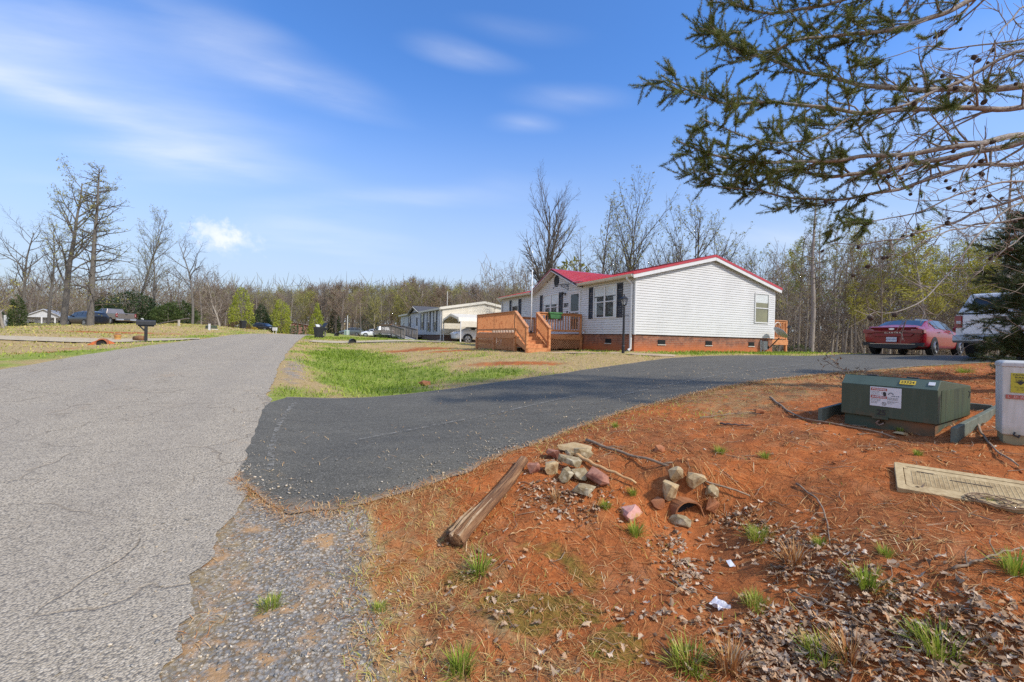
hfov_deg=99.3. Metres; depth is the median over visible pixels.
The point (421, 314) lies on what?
window
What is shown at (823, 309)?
undergrowth
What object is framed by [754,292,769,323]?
window
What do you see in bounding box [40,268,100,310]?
woodland tree
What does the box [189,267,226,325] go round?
shrub tree
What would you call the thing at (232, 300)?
hill tree
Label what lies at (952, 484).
handhole cover
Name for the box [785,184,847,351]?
tree
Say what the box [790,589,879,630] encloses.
stick
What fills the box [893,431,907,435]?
rock
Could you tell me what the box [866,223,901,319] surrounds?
woodland tree
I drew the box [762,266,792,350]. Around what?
woodland tree
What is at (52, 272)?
bare tree
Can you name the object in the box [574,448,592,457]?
rock
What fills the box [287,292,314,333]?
hill tree
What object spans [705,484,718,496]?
rock
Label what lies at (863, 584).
grass tuft
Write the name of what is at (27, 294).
woodland tree
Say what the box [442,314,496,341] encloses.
carport
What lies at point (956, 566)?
stick
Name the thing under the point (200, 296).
woodland tree
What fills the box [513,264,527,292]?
woodland tree
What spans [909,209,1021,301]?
woodland tree
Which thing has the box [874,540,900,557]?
grass tuft
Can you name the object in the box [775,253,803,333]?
woodland tree
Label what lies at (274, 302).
hill tree
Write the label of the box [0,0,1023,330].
sky
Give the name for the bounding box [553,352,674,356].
path
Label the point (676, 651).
grass tuft
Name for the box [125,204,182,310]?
bare tree
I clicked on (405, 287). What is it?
hill tree
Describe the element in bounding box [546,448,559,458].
rock
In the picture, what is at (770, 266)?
woodland tree
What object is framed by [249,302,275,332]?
conifer tree
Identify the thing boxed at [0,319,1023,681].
ground
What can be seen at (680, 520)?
rock
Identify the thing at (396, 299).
hill tree
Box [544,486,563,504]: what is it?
grass tuft
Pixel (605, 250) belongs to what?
bare tree
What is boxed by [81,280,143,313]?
woodland tree
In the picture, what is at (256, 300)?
hill tree
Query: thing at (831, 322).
woodland tree
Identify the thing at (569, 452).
rock
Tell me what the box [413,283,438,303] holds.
hill tree
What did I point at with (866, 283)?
woodland tree
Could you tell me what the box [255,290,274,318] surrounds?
hill tree
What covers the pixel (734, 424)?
stick
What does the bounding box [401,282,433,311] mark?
hill tree
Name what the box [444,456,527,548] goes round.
log
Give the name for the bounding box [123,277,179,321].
woodland tree
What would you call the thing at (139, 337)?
log
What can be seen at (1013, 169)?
pine tree
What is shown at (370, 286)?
hill tree
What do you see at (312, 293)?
hill tree
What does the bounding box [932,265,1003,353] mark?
woodland tree
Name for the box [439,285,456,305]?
hill tree
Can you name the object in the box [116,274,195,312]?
woodland tree
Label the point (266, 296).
hill tree
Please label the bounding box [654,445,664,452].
rock
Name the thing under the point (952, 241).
woodland tree
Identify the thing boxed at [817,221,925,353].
woodland tree
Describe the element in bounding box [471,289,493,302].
hill tree
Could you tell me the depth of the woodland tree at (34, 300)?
83.41 m
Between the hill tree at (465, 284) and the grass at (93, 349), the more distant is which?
the hill tree at (465, 284)
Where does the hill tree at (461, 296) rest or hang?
on the ground at (750, 445)
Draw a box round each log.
[132,335,143,340]
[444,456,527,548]
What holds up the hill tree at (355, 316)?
on the ground at (750, 445)
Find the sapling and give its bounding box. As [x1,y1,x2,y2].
[818,351,873,386]
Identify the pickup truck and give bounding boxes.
[98,308,136,323]
[373,326,392,336]
[952,293,1023,356]
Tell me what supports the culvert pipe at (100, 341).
on the ground at (750, 445)
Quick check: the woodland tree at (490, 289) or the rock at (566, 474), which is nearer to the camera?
the rock at (566, 474)
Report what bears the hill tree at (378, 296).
on the ground at (750, 445)
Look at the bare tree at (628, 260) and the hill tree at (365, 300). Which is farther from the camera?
the hill tree at (365, 300)
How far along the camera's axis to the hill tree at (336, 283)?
145.51 m
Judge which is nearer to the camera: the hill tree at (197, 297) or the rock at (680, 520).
the rock at (680, 520)
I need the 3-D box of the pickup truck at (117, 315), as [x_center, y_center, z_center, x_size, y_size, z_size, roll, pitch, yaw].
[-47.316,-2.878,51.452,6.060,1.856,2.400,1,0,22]
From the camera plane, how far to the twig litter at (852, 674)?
3.30 m
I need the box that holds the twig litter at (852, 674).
[493,393,1023,681]
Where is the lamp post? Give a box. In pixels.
[619,294,628,352]
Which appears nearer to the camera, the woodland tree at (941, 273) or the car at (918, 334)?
the car at (918, 334)
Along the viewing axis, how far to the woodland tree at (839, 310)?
30.41 m
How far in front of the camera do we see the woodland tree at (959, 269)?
36.90 m
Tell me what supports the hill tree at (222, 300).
on the ground at (750, 445)
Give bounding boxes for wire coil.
[963,492,1023,510]
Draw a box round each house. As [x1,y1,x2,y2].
[27,309,60,322]
[277,322,315,334]
[398,291,500,343]
[496,255,782,352]
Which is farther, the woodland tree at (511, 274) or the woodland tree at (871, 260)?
the woodland tree at (511, 274)
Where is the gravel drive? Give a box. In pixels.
[0,335,199,341]
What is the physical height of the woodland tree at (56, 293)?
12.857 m
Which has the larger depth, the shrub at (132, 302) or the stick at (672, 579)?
the shrub at (132, 302)
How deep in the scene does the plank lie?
46.00 m
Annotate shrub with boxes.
[97,290,162,323]
[146,303,186,323]
[158,299,204,323]
[226,321,252,328]
[274,325,313,334]
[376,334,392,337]
[787,344,812,351]
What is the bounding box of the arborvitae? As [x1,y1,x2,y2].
[95,296,106,310]
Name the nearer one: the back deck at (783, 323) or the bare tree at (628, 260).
the back deck at (783, 323)
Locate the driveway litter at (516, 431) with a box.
[241,366,834,496]
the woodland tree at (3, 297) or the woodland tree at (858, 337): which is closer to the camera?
the woodland tree at (858, 337)
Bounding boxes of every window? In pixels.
[421,314,422,329]
[427,312,429,331]
[434,311,435,330]
[512,299,518,310]
[543,293,558,320]
[593,283,616,318]
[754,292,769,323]
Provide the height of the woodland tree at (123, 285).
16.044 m
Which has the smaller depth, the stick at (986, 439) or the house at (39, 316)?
the stick at (986, 439)
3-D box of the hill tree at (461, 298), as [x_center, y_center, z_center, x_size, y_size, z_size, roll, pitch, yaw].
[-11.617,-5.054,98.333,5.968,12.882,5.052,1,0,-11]
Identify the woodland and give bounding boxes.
[0,267,245,325]
[190,274,533,329]
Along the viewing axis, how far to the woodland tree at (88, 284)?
65.80 m
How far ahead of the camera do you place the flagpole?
19.83 m
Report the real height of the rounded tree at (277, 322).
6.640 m
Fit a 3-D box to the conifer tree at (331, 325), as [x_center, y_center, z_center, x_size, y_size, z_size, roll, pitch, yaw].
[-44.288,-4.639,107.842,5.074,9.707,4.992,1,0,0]
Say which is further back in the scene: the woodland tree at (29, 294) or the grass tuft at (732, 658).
the woodland tree at (29, 294)
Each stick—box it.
[510,527,549,534]
[574,453,636,483]
[585,439,749,496]
[669,576,697,594]
[700,412,760,417]
[720,422,752,425]
[769,396,895,437]
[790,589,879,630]
[795,483,833,545]
[951,537,1023,569]
[977,424,1018,465]
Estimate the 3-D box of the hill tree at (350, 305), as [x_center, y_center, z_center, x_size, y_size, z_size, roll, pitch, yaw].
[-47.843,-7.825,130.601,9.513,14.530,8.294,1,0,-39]
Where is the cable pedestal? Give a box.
[995,360,1023,444]
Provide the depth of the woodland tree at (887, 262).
43.99 m
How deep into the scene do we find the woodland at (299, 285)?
204.39 m
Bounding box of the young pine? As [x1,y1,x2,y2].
[944,206,1023,376]
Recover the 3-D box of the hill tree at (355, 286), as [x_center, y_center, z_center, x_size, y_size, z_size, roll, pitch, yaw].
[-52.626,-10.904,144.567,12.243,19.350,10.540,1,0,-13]
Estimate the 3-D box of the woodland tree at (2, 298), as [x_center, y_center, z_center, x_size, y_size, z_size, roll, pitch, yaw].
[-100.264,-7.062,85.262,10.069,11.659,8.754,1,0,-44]
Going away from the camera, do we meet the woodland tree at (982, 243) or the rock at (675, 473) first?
the rock at (675, 473)
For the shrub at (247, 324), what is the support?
on the ground at (750, 445)
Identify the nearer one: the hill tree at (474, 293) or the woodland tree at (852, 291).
the woodland tree at (852, 291)
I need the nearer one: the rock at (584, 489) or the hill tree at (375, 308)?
the rock at (584, 489)
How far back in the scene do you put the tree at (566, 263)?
46.49 m
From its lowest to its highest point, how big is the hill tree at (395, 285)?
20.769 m
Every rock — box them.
[418,380,429,385]
[527,462,539,473]
[545,460,557,474]
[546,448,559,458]
[557,442,591,450]
[558,454,581,467]
[558,467,573,482]
[565,449,574,455]
[571,467,587,480]
[572,483,595,495]
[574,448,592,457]
[585,466,609,485]
[621,504,641,522]
[651,496,664,508]
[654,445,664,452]
[662,479,678,500]
[668,466,683,482]
[669,514,691,527]
[686,472,706,488]
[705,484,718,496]
[705,497,719,513]
[754,409,763,413]
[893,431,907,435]
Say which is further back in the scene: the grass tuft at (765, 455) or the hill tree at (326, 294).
the hill tree at (326, 294)
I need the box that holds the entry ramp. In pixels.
[381,324,420,339]
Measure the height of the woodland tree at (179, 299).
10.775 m
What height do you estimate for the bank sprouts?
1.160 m
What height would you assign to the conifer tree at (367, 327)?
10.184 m
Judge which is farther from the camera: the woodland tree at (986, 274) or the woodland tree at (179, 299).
the woodland tree at (179, 299)
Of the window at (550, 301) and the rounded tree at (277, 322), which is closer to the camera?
the window at (550, 301)
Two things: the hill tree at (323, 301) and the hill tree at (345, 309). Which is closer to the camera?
the hill tree at (323, 301)
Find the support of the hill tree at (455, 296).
on the ground at (750, 445)
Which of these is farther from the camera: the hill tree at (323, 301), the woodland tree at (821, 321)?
the hill tree at (323, 301)
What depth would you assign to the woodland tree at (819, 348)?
39.09 m
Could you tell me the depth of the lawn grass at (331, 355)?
15.21 m
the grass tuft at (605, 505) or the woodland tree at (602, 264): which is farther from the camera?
the woodland tree at (602, 264)
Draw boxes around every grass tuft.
[250,589,291,615]
[369,599,387,612]
[433,634,491,681]
[455,545,501,580]
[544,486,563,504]
[599,498,613,509]
[618,517,655,537]
[627,487,636,495]
[652,631,738,681]
[693,619,769,681]
[695,493,726,518]
[713,444,727,454]
[732,585,780,616]
[734,521,781,543]
[756,450,772,459]
[765,530,819,576]
[781,625,857,676]
[803,534,832,545]
[815,619,888,678]
[839,559,902,600]
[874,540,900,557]
[881,610,999,667]
[911,449,923,455]
[951,366,976,372]
[976,547,1023,577]
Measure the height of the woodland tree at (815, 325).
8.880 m
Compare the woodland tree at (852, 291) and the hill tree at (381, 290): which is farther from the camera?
the hill tree at (381, 290)
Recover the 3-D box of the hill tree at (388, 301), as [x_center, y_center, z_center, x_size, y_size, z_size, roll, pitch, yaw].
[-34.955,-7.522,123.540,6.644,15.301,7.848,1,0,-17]
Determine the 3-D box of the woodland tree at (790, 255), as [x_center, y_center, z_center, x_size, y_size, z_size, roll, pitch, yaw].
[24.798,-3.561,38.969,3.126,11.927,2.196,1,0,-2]
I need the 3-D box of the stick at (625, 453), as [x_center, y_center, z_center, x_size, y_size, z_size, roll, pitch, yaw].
[1.292,1.174,4.101,0.309,0.191,1.671,1,0,-44]
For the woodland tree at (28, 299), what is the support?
on the ground at (750, 445)
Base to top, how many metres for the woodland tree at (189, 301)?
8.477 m
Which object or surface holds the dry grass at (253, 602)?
on the ground at (750, 445)
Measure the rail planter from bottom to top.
0.290 m
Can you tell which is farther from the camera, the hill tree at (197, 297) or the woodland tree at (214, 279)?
the hill tree at (197, 297)
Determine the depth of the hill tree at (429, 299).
103.58 m
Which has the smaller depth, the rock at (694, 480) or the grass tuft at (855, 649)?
the grass tuft at (855, 649)
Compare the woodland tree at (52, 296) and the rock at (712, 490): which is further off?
the woodland tree at (52, 296)
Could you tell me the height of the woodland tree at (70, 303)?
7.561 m
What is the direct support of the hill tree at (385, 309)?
on the ground at (750, 445)
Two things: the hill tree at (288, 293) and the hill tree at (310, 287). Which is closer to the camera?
the hill tree at (288, 293)
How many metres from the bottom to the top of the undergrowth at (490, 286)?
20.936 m
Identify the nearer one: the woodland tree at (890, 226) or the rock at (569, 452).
the rock at (569, 452)
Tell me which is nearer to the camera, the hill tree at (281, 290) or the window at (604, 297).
the window at (604, 297)
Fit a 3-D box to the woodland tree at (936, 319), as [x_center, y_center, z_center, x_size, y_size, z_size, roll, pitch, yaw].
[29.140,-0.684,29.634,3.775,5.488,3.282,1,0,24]
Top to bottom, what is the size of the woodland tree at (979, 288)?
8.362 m
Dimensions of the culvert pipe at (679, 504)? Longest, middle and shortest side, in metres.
0.352 x 0.284 x 0.271 m
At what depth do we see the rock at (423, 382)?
10.38 m
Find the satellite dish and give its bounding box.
[767,325,790,348]
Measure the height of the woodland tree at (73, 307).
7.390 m
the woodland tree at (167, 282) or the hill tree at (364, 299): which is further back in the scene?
the hill tree at (364, 299)
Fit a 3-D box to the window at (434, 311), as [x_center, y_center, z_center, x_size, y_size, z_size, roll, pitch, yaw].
[-6.989,-1.803,39.546,0.056,1.860,0.660,1,0,-26]
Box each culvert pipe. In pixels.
[94,338,108,344]
[670,496,704,516]
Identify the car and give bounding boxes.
[251,323,274,330]
[339,328,363,335]
[361,329,373,336]
[450,327,499,342]
[863,317,963,354]
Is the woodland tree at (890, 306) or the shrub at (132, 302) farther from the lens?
the shrub at (132, 302)
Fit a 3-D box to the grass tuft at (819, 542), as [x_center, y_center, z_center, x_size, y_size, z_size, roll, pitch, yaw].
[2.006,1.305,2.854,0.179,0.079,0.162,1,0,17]
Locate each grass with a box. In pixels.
[0,323,275,357]
[169,454,558,650]
[273,335,871,397]
[320,468,681,681]
[537,362,994,475]
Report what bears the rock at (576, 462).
on the ground at (750, 445)
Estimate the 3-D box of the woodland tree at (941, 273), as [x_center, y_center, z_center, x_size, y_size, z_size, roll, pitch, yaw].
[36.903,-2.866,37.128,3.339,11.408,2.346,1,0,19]
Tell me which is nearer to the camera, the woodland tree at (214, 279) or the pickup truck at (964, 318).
the pickup truck at (964, 318)
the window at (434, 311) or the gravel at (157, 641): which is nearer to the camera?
the gravel at (157, 641)
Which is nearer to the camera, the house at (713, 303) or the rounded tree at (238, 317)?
the house at (713, 303)
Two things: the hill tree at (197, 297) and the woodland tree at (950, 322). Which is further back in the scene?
the hill tree at (197, 297)
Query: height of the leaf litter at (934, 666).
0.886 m
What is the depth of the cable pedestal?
4.05 m
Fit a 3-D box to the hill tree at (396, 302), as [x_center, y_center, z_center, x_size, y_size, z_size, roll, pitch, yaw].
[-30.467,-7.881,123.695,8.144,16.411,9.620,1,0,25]
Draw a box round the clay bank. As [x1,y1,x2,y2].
[87,340,115,344]
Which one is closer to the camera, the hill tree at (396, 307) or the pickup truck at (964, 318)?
the pickup truck at (964, 318)
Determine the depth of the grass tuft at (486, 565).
2.98 m
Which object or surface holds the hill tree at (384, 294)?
on the ground at (750, 445)
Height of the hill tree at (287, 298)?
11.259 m
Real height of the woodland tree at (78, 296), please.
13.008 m
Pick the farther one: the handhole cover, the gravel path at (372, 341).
the gravel path at (372, 341)
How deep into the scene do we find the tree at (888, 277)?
39.95 m
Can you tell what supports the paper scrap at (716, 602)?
on the ground at (750, 445)
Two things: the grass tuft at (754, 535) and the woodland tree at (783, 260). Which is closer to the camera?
the grass tuft at (754, 535)
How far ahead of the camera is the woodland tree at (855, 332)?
29.67 m
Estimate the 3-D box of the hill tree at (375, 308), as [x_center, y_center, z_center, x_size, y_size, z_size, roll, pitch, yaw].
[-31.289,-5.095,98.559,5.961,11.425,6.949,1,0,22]
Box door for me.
[568,290,580,333]
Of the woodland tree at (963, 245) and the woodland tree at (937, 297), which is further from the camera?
the woodland tree at (963, 245)
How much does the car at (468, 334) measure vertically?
1.678 m
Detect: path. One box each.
[311,340,452,342]
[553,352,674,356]
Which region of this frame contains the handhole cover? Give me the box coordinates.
[894,462,1023,513]
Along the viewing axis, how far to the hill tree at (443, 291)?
115.83 m
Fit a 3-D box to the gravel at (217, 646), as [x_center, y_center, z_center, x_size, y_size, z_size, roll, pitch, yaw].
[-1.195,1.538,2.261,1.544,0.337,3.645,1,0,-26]
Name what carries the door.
in the house at (713, 303)
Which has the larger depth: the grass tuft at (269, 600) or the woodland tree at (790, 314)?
the woodland tree at (790, 314)
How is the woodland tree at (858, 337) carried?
on the ground at (750, 445)
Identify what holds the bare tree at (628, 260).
on the ground at (750, 445)
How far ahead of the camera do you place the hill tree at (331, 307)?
133.51 m
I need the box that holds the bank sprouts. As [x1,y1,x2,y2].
[449,378,1023,671]
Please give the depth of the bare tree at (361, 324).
47.03 m
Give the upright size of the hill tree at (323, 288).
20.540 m
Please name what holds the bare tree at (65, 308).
on the ground at (750, 445)
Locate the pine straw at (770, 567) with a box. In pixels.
[366,367,1023,681]
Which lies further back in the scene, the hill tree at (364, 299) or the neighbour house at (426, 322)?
the hill tree at (364, 299)
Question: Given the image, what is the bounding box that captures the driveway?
[241,354,1023,513]
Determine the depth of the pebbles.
3.37 m
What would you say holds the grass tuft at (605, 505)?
on the ground at (750, 445)
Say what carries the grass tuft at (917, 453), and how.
on the ground at (750, 445)
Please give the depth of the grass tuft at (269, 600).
2.62 m
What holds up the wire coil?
on the handhole cover
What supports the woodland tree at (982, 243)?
on the ground at (750, 445)
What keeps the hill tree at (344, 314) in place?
on the ground at (750, 445)
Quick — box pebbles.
[401,376,1022,681]
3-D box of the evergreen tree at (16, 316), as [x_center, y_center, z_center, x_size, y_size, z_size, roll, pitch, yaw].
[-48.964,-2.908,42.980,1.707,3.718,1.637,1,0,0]
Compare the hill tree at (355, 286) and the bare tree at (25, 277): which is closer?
the bare tree at (25, 277)
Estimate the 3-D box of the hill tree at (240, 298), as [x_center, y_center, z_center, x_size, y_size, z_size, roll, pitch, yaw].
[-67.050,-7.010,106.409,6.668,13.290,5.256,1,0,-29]
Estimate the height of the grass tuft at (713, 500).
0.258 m
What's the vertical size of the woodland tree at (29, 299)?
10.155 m
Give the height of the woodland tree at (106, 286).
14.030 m
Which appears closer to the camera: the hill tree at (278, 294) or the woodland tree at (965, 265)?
the woodland tree at (965, 265)
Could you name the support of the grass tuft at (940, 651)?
on the ground at (750, 445)
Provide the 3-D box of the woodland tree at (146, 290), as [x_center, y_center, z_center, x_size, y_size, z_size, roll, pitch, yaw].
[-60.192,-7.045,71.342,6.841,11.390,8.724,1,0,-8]
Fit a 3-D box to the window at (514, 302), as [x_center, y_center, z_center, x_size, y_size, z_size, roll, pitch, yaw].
[0.189,-1.829,26.701,0.056,1.410,0.910,1,0,-26]
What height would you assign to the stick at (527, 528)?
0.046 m
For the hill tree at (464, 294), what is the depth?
110.66 m
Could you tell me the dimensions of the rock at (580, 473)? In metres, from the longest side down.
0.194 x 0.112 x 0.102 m
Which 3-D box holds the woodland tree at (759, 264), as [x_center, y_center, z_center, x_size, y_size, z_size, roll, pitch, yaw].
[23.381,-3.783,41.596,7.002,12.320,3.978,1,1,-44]
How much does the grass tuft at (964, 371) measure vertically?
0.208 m
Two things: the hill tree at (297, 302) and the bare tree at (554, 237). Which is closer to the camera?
the bare tree at (554, 237)
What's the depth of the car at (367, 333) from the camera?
74.88 m
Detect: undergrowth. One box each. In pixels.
[478,246,793,348]
[766,239,1023,355]
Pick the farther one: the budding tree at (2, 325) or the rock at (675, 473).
the budding tree at (2, 325)
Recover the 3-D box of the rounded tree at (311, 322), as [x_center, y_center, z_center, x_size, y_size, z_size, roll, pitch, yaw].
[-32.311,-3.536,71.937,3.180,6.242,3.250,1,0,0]
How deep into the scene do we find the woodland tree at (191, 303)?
75.49 m
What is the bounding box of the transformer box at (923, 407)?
[818,374,994,442]
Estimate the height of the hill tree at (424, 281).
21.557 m
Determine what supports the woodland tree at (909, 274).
on the ground at (750, 445)
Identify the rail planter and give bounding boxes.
[548,312,562,318]
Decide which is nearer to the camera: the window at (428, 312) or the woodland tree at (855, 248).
the window at (428, 312)
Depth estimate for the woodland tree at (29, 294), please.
78.53 m
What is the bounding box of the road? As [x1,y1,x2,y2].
[0,334,305,681]
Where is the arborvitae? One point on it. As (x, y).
(99, 306)
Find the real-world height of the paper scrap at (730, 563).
0.020 m
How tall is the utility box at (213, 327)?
0.479 m
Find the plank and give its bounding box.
[157,318,189,323]
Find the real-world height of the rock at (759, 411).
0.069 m
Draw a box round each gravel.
[32,394,272,681]
[160,491,436,681]
[237,387,712,512]
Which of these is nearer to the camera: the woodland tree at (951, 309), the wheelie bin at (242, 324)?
the woodland tree at (951, 309)
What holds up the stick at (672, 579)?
on the ground at (750, 445)
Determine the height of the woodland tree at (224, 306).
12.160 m
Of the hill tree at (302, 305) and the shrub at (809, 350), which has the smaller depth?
the shrub at (809, 350)
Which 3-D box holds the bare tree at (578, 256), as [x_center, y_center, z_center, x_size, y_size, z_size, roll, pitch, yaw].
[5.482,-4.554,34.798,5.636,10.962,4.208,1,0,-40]
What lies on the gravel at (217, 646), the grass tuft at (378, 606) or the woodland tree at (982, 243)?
the grass tuft at (378, 606)
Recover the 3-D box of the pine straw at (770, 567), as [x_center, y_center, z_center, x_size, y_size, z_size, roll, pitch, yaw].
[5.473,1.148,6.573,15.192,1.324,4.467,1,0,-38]
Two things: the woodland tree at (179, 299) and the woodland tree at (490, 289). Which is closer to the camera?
the woodland tree at (490, 289)
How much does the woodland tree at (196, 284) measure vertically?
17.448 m
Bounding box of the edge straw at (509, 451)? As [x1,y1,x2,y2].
[223,370,869,523]
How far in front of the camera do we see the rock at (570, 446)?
4.59 m
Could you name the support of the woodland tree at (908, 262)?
on the ground at (750, 445)
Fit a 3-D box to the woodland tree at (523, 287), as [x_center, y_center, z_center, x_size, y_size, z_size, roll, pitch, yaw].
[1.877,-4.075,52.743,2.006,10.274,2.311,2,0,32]
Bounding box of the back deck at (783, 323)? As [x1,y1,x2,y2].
[761,320,787,351]
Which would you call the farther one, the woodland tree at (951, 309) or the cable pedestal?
the woodland tree at (951, 309)
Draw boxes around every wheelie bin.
[239,321,246,328]
[313,323,327,337]
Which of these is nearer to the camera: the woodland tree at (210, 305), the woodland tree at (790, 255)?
the woodland tree at (790, 255)
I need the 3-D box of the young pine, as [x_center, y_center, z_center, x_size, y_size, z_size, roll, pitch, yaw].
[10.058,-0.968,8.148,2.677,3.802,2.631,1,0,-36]
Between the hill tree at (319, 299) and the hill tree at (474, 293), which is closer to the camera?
the hill tree at (319, 299)
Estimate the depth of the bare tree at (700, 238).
41.89 m
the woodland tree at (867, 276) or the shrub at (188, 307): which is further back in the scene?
the shrub at (188, 307)
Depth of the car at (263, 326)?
71.09 m
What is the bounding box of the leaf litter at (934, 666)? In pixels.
[307,420,1023,681]
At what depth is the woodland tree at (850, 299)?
29.72 m
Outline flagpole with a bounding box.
[530,242,533,332]
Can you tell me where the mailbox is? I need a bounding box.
[136,318,155,341]
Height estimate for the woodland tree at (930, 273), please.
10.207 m
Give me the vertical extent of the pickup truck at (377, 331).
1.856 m
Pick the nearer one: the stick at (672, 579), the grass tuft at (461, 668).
the grass tuft at (461, 668)
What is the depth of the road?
3.93 m
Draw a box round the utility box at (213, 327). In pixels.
[205,325,217,329]
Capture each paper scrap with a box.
[709,596,730,610]
[726,560,733,566]
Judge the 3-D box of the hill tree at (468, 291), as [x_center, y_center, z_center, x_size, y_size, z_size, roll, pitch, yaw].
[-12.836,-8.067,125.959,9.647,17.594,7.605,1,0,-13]
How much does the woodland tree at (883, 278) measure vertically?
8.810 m
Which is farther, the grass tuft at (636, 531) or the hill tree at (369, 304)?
the hill tree at (369, 304)
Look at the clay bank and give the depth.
22.38 m
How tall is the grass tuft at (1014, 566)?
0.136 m
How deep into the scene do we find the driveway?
6.43 m
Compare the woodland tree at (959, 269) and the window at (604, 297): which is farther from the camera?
the woodland tree at (959, 269)
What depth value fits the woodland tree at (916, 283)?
39.03 m
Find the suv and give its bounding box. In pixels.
[68,311,109,324]
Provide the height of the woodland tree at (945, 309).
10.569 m
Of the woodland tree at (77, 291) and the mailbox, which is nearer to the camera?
the mailbox
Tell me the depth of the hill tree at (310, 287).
165.62 m
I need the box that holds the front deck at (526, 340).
[475,311,582,352]
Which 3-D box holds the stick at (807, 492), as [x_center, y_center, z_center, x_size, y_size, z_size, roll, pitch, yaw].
[2.271,1.247,3.173,0.211,0.142,0.874,1,0,24]
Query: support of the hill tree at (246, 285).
on the ground at (750, 445)
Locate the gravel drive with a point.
(38, 338)
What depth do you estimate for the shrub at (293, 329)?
83.24 m
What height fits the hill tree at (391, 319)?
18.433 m
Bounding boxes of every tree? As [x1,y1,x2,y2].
[0,209,62,322]
[0,272,33,327]
[0,278,21,318]
[0,282,17,320]
[1,269,49,318]
[3,282,46,320]
[4,279,59,311]
[5,294,28,325]
[14,282,38,312]
[18,270,46,312]
[20,217,73,323]
[26,265,52,310]
[28,274,73,313]
[29,160,155,325]
[29,266,82,312]
[35,154,124,324]
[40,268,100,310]
[42,272,61,307]
[43,294,87,320]
[51,287,96,318]
[54,275,100,313]
[59,271,109,309]
[79,271,104,303]
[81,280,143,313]
[96,265,140,306]
[100,275,113,301]
[116,271,176,314]
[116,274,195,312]
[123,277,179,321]
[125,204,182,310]
[130,213,171,304]
[145,217,219,323]
[159,264,196,321]
[161,263,177,302]
[170,263,222,322]
[175,288,207,323]
[179,286,203,322]
[183,279,242,325]
[184,263,211,323]
[187,289,207,323]
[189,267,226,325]
[202,280,237,325]
[205,289,230,317]
[206,274,223,325]
[217,285,234,326]
[218,290,243,317]
[226,286,249,315]
[226,287,256,328]
[230,288,257,319]
[234,297,259,320]
[239,290,270,321]
[243,282,257,322]
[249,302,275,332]
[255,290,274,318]
[256,293,284,320]
[265,289,291,314]
[267,293,284,324]
[269,294,305,328]
[269,299,292,333]
[272,286,288,318]
[278,293,293,333]
[279,287,297,320]
[283,293,307,332]
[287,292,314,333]
[293,289,317,323]
[294,282,320,324]
[304,289,319,321]
[305,282,331,301]
[305,293,330,318]
[306,301,326,334]
[309,284,335,322]
[309,295,335,323]
[317,286,349,332]
[318,280,330,327]
[323,290,338,332]
[326,304,343,333]
[327,289,355,334]
[331,280,346,332]
[332,291,354,329]
[337,290,360,327]
[340,280,364,327]
[342,284,355,328]
[344,285,367,326]
[345,290,367,335]
[345,290,374,327]
[348,291,376,323]
[351,315,368,336]
[352,288,373,325]
[355,284,382,325]
[355,293,385,329]
[356,304,378,336]
[360,294,391,328]
[364,283,393,324]
[365,292,397,324]
[366,285,387,336]
[369,285,394,337]
[379,289,398,324]
[381,282,402,324]
[383,286,403,325]
[388,288,414,320]
[388,295,411,325]
[390,278,405,330]
[394,279,427,313]
[397,282,419,313]
[400,277,420,304]
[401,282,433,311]
[408,278,433,305]
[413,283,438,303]
[417,274,436,292]
[425,286,453,306]
[425,287,441,306]
[426,282,452,305]
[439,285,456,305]
[439,290,466,306]
[446,281,471,303]
[449,288,477,304]
[449,293,467,305]
[451,286,472,304]
[455,280,473,294]
[457,285,476,301]
[466,285,481,302]
[470,272,503,310]
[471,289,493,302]
[486,255,526,297]
[493,261,514,302]
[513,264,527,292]
[517,159,580,284]
[521,267,530,292]
[541,255,590,272]
[555,215,609,273]
[589,192,627,274]
[594,165,679,274]
[597,249,612,273]
[628,0,1023,342]
[636,191,769,277]
[733,246,780,283]
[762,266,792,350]
[764,249,781,282]
[769,252,793,350]
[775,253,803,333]
[775,284,819,351]
[776,236,807,349]
[779,228,819,351]
[783,269,885,352]
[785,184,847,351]
[790,281,827,349]
[791,289,839,350]
[795,256,822,351]
[798,215,845,351]
[799,237,826,307]
[802,252,824,347]
[805,288,853,351]
[816,229,859,352]
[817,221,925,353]
[817,258,905,353]
[821,208,905,352]
[822,244,858,351]
[830,280,868,352]
[834,238,863,352]
[837,231,870,352]
[842,225,878,352]
[848,232,884,352]
[850,282,902,353]
[858,261,902,326]
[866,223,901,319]
[866,232,907,353]
[870,214,910,353]
[871,231,900,353]
[872,225,910,351]
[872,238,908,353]
[877,221,945,354]
[885,291,928,352]
[886,270,962,354]
[893,237,927,306]
[898,261,951,354]
[901,249,927,352]
[907,242,951,318]
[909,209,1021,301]
[917,295,951,354]
[918,276,966,352]
[922,246,945,318]
[926,217,993,314]
[926,244,959,319]
[930,240,988,309]
[930,272,989,354]
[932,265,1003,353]
[935,230,964,354]
[949,225,975,291]
[958,162,1023,356]
[965,243,1000,293]
[966,232,1003,355]
[967,240,1003,354]
[973,226,993,287]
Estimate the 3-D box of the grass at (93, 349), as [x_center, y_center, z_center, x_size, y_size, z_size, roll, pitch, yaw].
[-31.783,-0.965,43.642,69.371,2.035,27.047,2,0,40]
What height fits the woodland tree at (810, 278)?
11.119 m
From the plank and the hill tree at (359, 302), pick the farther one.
the hill tree at (359, 302)

